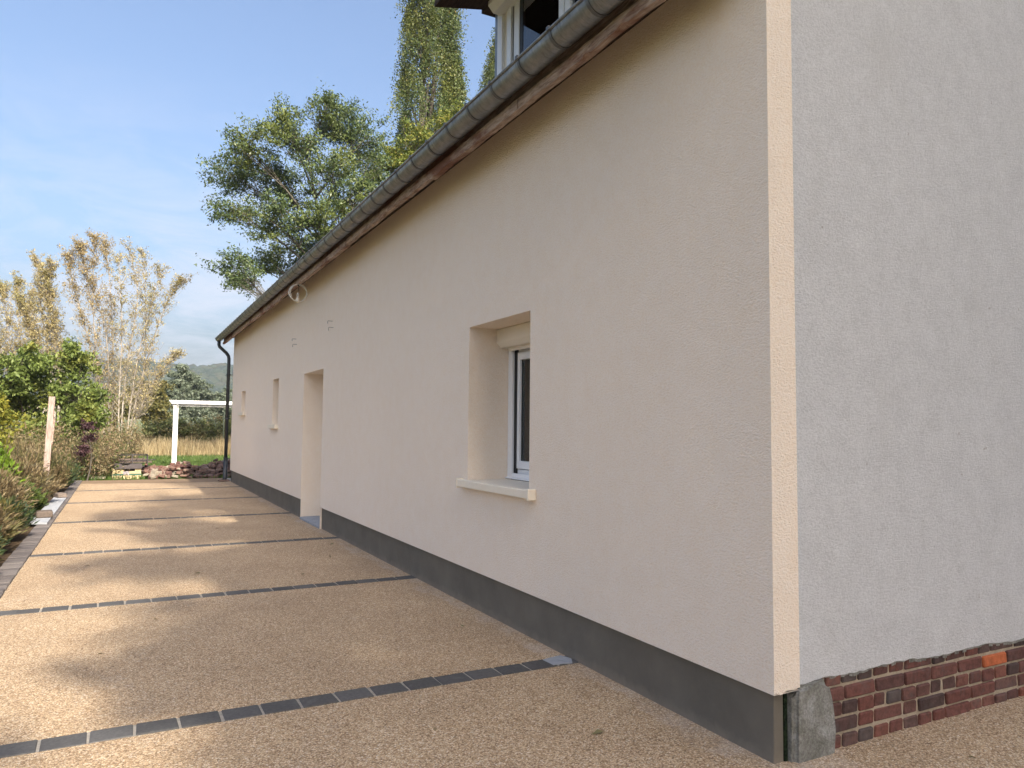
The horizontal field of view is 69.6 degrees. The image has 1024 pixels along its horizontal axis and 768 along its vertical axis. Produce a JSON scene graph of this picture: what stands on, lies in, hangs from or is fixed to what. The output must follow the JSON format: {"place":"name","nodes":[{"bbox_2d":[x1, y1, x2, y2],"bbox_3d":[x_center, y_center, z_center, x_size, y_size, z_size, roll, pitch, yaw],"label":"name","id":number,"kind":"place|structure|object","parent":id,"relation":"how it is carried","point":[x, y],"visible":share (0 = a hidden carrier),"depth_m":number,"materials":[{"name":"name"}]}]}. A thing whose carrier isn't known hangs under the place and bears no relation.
{"place":"outdoors","nodes":[
{"label":"outdoors","id":0,"kind":"place"},
{"bbox_2d":[0,483,71,566],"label":"planting bed","id":1,"kind":"object","parent":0,"point":[13,544],"depth_m":9.56,"materials":[{"name":"soil"}]},
{"bbox_2d":[0,544,8,559],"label":"needle shrub","id":2,"kind":"object","parent":1,"relation":"on","point":[2,552],"visible":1,"depth_m":7.03,"materials":[{"name":"green plant"}]},
{"bbox_2d":[0,525,11,550],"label":"needle shrub","id":3,"kind":"object","parent":1,"relation":"on","point":[3,540],"visible":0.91,"depth_m":7.73,"materials":[{"name":"green plant"}]},
{"bbox_2d":[0,436,27,481],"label":"lime plant","id":4,"kind":"object","parent":1,"relation":"on","point":[6,461],"visible":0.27,"depth_m":12.08,"materials":[{"name":"green plant"}]},
{"bbox_2d":[0,391,31,449],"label":"yellow bush","id":5,"kind":"object","parent":1,"relation":"on","point":[5,416],"visible":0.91,"depth_m":16.73,"materials":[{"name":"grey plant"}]},
{"bbox_2d":[0,503,31,545],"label":"needle shrub","id":6,"kind":"object","parent":1,"relation":"on","point":[8,529],"visible":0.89,"depth_m":8.52,"materials":[{"name":"grey plant"}]},
{"bbox_2d":[0,464,39,506],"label":"needle shrub","id":7,"kind":"object","parent":1,"relation":"on","point":[7,487],"visible":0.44,"depth_m":10.49,"materials":[{"name":"grey plant"}]},
{"bbox_2d":[0,493,39,530],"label":"needle shrub","id":8,"kind":"object","parent":1,"relation":"on","point":[18,507],"visible":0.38,"depth_m":9.48,"materials":[{"name":"green plant"}]},
{"bbox_2d":[7,441,43,460],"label":"needle shrub","id":9,"kind":"object","parent":1,"relation":"on","point":[29,447],"visible":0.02,"depth_m":16.98,"materials":[{"name":"brown plant"}]},
{"bbox_2d":[2,436,50,471],"bbox_3d":[-9.686,1.655,14.397,1.199,1.299,1.378,2,-4,-28],"label":"needle shrub","id":10,"kind":"object","parent":1,"relation":"on","point":[30,450],"visible":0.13,"depth_m":14.39,"materials":[{"name":"brown plant"}]},
{"bbox_2d":[3,450,54,494],"bbox_3d":[-8.513,1.665,12.625,1.194,1.087,1.470,2,-4,-28],"label":"needle shrub","id":11,"kind":"object","parent":1,"relation":"on","point":[37,478],"visible":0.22,"depth_m":12.65,"materials":[{"name":"brown plant"}]},
{"bbox_2d":[14,479,51,514],"bbox_3d":[-7.796,1.803,11.546,1.043,0.698,1.215,2,-4,-28],"label":"needle shrub","id":12,"kind":"object","parent":1,"relation":"on","point":[41,503],"visible":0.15,"depth_m":11.58,"materials":[{"name":"green plant"}]},
{"bbox_2d":[43,397,55,475],"bbox_3d":[-9.263,1.287,14.737,0.180,2.075,0.100,2,-4,-28],"label":"wooden post","id":13,"kind":"object","parent":1,"relation":"on","point":[50,426],"visible":0.67,"depth_m":14.72,"materials":[{"name":"brown wood"}]},
{"bbox_2d":[24,448,75,497],"bbox_3d":[-9.760,1.808,15.372,1.198,1.110,1.314,2,-4,-28],"label":"needle shrub","id":14,"kind":"object","parent":1,"relation":"on","point":[58,470],"visible":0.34,"depth_m":15.35,"materials":[{"name":"brown plant"}]},
{"bbox_2d":[38,470,67,498],"bbox_3d":[-8.800,1.907,13.559,1.119,0.713,1.224,2,-4,-28],"label":"needle shrub","id":15,"kind":"object","parent":1,"relation":"on","point":[55,487],"visible":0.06,"depth_m":13.66,"materials":[{"name":"brown plant"}]},
{"bbox_2d":[54,455,82,476],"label":"needle shrub","id":16,"kind":"object","parent":1,"relation":"on","point":[70,463],"visible":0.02,"depth_m":17.98,"materials":[{"name":"green plant"}]},
{"bbox_2d":[57,458,80,491],"bbox_3d":[-10.268,2.033,16.530,1.301,0.793,1.205,-1,-4,22],"label":"needle shrub","id":17,"kind":"object","parent":1,"relation":"on","point":[72,479],"visible":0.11,"depth_m":16.58,"materials":[{"name":"green plant"}]},
{"bbox_2d":[0,358,232,427],"bbox_3d":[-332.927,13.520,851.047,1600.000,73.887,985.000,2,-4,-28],"label":"hill","id":18,"kind":"structure","parent":0,"point":[214,374],"depth_m":641.04,"materials":[{"name":"green plant"}]},
{"bbox_2d":[38,428,228,480],"bbox_3d":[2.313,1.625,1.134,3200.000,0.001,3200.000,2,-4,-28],"label":"ground","id":19,"kind":"structure","parent":0,"point":[117,435],"depth_m":23.33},
{"bbox_2d":[0,270,45,420],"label":"birch tree","id":20,"kind":"object","parent":19,"relation":"on","point":[4,288],"visible":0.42,"depth_m":36.77,"materials":[{"name":"beige plant"}]},
{"bbox_2d":[0,339,67,448],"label":"elder bush","id":21,"kind":"object","parent":19,"relation":"on","point":[16,388],"visible":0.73,"depth_m":23.18,"materials":[{"name":"green plant"}]},
{"bbox_2d":[0,480,81,598],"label":"kerb","id":22,"kind":"structure","parent":19,"relation":"on","point":[14,563],"depth_m":8.68,"materials":[{"name":"grey concrete"}]},
{"bbox_2d":[30,496,67,524],"bbox_3d":[-8.104,2.180,12.966,0.245,0.029,4.718,2,-4,-28],"label":"cement board","id":23,"kind":"object","parent":22,"relation":"on","point":[55,504],"visible":0.66,"depth_m":12.90,"materials":[{"name":"grey concrete"}]},
{"bbox_2d":[35,510,52,517],"bbox_3d":[-7.345,2.041,11.578,0.231,0.105,0.312,3,-4,-36],"label":"stone","id":24,"kind":"object","parent":23,"relation":"on","point":[44,513],"visible":0.88,"depth_m":11.47,"materials":[{"name":"beige stone"}]},
{"bbox_2d":[53,492,66,497],"bbox_3d":[-9.038,2.223,14.748,0.356,0.093,0.175,-3,-5,45],"label":"stone","id":25,"kind":"object","parent":23,"relation":"on","point":[60,495],"visible":0.96,"depth_m":14.64,"materials":[{"name":"beige stone"}]},
{"bbox_2d":[11,248,73,423],"bbox_3d":[-22.442,-1.606,35.421,2.767,10.164,2.463,2,-4,-28],"label":"birch tree","id":26,"kind":"object","parent":19,"relation":"on","point":[45,275],"visible":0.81,"depth_m":35.42,"materials":[{"name":"beige plant"}]},
{"bbox_2d":[4,422,134,477],"bbox_3d":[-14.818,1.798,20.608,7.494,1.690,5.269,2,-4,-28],"label":"dry weeds","id":27,"kind":"object","parent":19,"relation":"on","point":[109,452],"visible":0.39,"depth_m":20.62,"materials":[{"name":"brown plant"}]},
{"bbox_2d":[43,394,107,425],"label":"field tree","id":28,"kind":"object","parent":19,"relation":"on","point":[60,411],"visible":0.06,"depth_m":110.32,"materials":[{"name":"green plant"}]},
{"bbox_2d":[35,336,116,440],"bbox_3d":[-14.230,0.668,24.128,2.351,4.512,2.406,2,-4,-28],"label":"elder bush","id":29,"kind":"object","parent":19,"relation":"on","point":[77,364],"visible":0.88,"depth_m":23.91,"materials":[{"name":"green plant"}]},
{"bbox_2d":[14,415,148,460],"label":"tall dry weeds","id":30,"kind":"object","parent":19,"relation":"on","point":[134,444],"visible":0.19,"depth_m":26.43,"materials":[{"name":"brown plant"}]},
{"bbox_2d":[73,418,99,480],"bbox_3d":[-11.428,1.790,19.770,0.618,1.798,0.601,2,-4,-28],"label":"purple bush","id":31,"kind":"object","parent":19,"relation":"on","point":[83,450],"visible":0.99,"depth_m":19.78,"materials":[{"name":"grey plant"}]},
{"bbox_2d":[56,227,124,438],"bbox_3d":[-19.589,-2.046,34.632,2.276,11.015,3.436,0,-4,16],"label":"birch tree","id":32,"kind":"object","parent":19,"relation":"on","point":[81,248],"visible":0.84,"depth_m":34.40,"materials":[{"name":"beige plant"}]},
{"bbox_2d":[82,466,134,479],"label":"brush litter","id":33,"kind":"object","parent":19,"relation":"on","point":[97,474],"visible":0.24,"depth_m":20.64,"materials":[{"name":"brown plant"}]},
{"bbox_2d":[112,468,140,478],"bbox_3d":[-10.955,2.543,20.961,0.726,0.290,0.511,2,-4,-28],"label":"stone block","id":34,"kind":"object","parent":19,"relation":"on","point":[135,472],"visible":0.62,"depth_m":20.76,"materials":[{"name":"beige stone"}]},
{"bbox_2d":[114,463,141,468],"bbox_3d":[-10.932,2.332,20.988,0.710,0.130,0.600,2,-4,-28],"label":"plastic tray","id":35,"kind":"object","parent":34,"relation":"on","point":[135,466],"visible":0.9,"depth_m":20.79,"materials":[{"name":"grey plastic"}]},
{"bbox_2d":[113,454,155,472],"bbox_3d":[-11.284,2.404,21.874,1.416,0.632,0.823,2,-4,-28],"label":"scrap rack","id":36,"kind":"object","parent":19,"relation":"on","point":[132,460],"visible":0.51,"depth_m":21.74,"materials":[{"name":"wood"}]},
{"bbox_2d":[100,378,180,433],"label":"olive bush","id":37,"kind":"object","parent":19,"relation":"on","point":[157,409],"visible":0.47,"depth_m":53.63,"materials":[{"name":"green plant"}]},
{"bbox_2d":[104,236,198,440],"bbox_3d":[-16.816,-1.778,33.955,3.715,10.450,2.530,-1,-4,21],"label":"birch tree","id":38,"kind":"object","parent":19,"relation":"on","point":[178,283],"visible":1,"depth_m":34.01,"materials":[{"name":"beige plant"}]},
{"bbox_2d":[135,415,171,442],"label":"bramble bush","id":39,"kind":"object","parent":19,"relation":"on","point":[159,428],"visible":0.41,"depth_m":42.94,"materials":[{"name":"green plant"}]},
{"bbox_2d":[79,453,230,480],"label":"lawn grass","id":40,"kind":"structure","parent":19,"relation":"on","point":[165,460],"depth_m":29.40,"materials":[{"name":"green plant"}]},
{"bbox_2d":[149,417,188,440],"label":"bramble bush","id":41,"kind":"object","parent":19,"relation":"on","point":[170,425],"visible":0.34,"depth_m":43.13,"materials":[{"name":"green plant"}]},
{"bbox_2d":[147,362,218,428],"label":"willow tree","id":42,"kind":"object","parent":19,"relation":"on","point":[190,381],"visible":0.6,"depth_m":80.90,"materials":[{"name":"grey plant"}]},
{"bbox_2d":[177,416,212,442],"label":"bramble bush","id":43,"kind":"object","parent":19,"relation":"on","point":[196,431],"visible":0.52,"depth_m":43.45,"materials":[{"name":"green plant"}]},
{"bbox_2d":[169,400,231,463],"bbox_3d":[-9.428,1.892,27.710,6.380,2.400,0.240,2,-4,-28],"label":"pergola","id":44,"kind":"object","parent":19,"relation":"on","point":[176,404],"visible":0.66,"depth_m":26.38,"materials":[{"name":"white paint"}]},
{"bbox_2d":[193,413,218,439],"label":"bramble bush","id":45,"kind":"object","parent":19,"relation":"on","point":[205,424],"visible":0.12,"depth_m":45.37,"materials":[{"name":"green plant"}]},
{"bbox_2d":[205,414,231,441],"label":"bramble bush","id":46,"kind":"object","parent":19,"relation":"on","point":[219,429],"visible":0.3,"depth_m":44.09,"materials":[{"name":"green plant"}]},
{"bbox_2d":[207,387,232,430],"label":"willow tree","id":47,"kind":"object","parent":19,"relation":"on","point":[217,396],"visible":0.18,"depth_m":83.79,"materials":[{"name":"green plant"}]},
{"bbox_2d":[194,80,404,300],"bbox_3d":[-8.832,-4.648,31.854,9.200,16.169,6.522,2,-4,-28],"label":"ash tree","id":48,"kind":"object","parent":19,"relation":"on","point":[329,124],"visible":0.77,"depth_m":30.85,"materials":[{"name":"green plant"}]},
{"bbox_2d":[365,99,469,177],"bbox_3d":[-4.421,-5.912,39.254,5.104,19.679,6.786,-3,-5,42],"label":"walnut tree","id":49,"kind":"object","parent":19,"relation":"on","point":[422,134],"visible":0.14,"depth_m":38.58,"materials":[{"name":"green plant"}]},
{"bbox_2d":[384,0,472,175],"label":"poplar tree","id":50,"kind":"object","parent":19,"relation":"on","point":[443,28],"visible":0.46,"depth_m":45.31,"materials":[{"name":"green plant"}]},
{"bbox_2d":[476,27,494,94],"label":"poplar tree","id":51,"kind":"object","parent":19,"relation":"on","point":[489,74],"visible":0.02,"depth_m":56.88,"materials":[{"name":"green plant"}]},
{"bbox_2d":[132,432,230,456],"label":"dry meadow grass","id":52,"kind":"structure","parent":0,"point":[184,447],"depth_m":36.59,"materials":[{"name":"beige plant"}]},
{"bbox_2d":[222,409,224,443],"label":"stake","id":53,"kind":"object","parent":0,"point":[223,424],"visible":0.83,"depth_m":43.05,"materials":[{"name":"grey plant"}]},
{"bbox_2d":[0,0,494,367],"label":"sky","id":54,"kind":"structure","parent":0,"point":[108,108],"materials":[{"name":"blue"}]},
{"bbox_2d":[0,478,1023,767],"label":"driveway","id":55,"kind":"structure","parent":0,"point":[272,636],"depth_m":4.50,"materials":[{"name":"beige gravel"}]},
{"bbox_2d":[215,0,1023,763],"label":"house","id":56,"kind":"structure","parent":55,"relation":"on","point":[667,354],"depth_m":4.15,"materials":[{"name":"paint"}]},
{"bbox_2d":[288,284,306,301],"bbox_3d":[-3.369,-1.458,11.604,0.288,0.348,0.072,2,-4,-28],"label":"hanging bulb","id":57,"kind":"object","parent":56,"relation":"hanging from","point":[297,298],"visible":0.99,"depth_m":11.58,"materials":[{"name":"white"}]},
{"bbox_2d":[496,322,529,481],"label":"window","id":58,"kind":"structure","parent":56,"relation":"in","point":[516,338],"depth_m":6.41,"materials":[{"name":"white plastic"}]},
{"bbox_3d":[-9.982,2.573,20.852,0.155,0.084,0.150,22,-9,-13],"label":"rubble stone","id":59,"kind":"object","parent":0,"visible":0},
{"bbox_2d":[150,470,161,475],"bbox_3d":[-10.027,2.517,20.780,0.222,0.149,0.227,1,-11,24],"label":"rubble stone","id":60,"kind":"object","parent":59,"relation":"on","point":[156,473],"visible":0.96,"depth_m":20.70,"materials":[{"name":"beige stone"}]}
]}

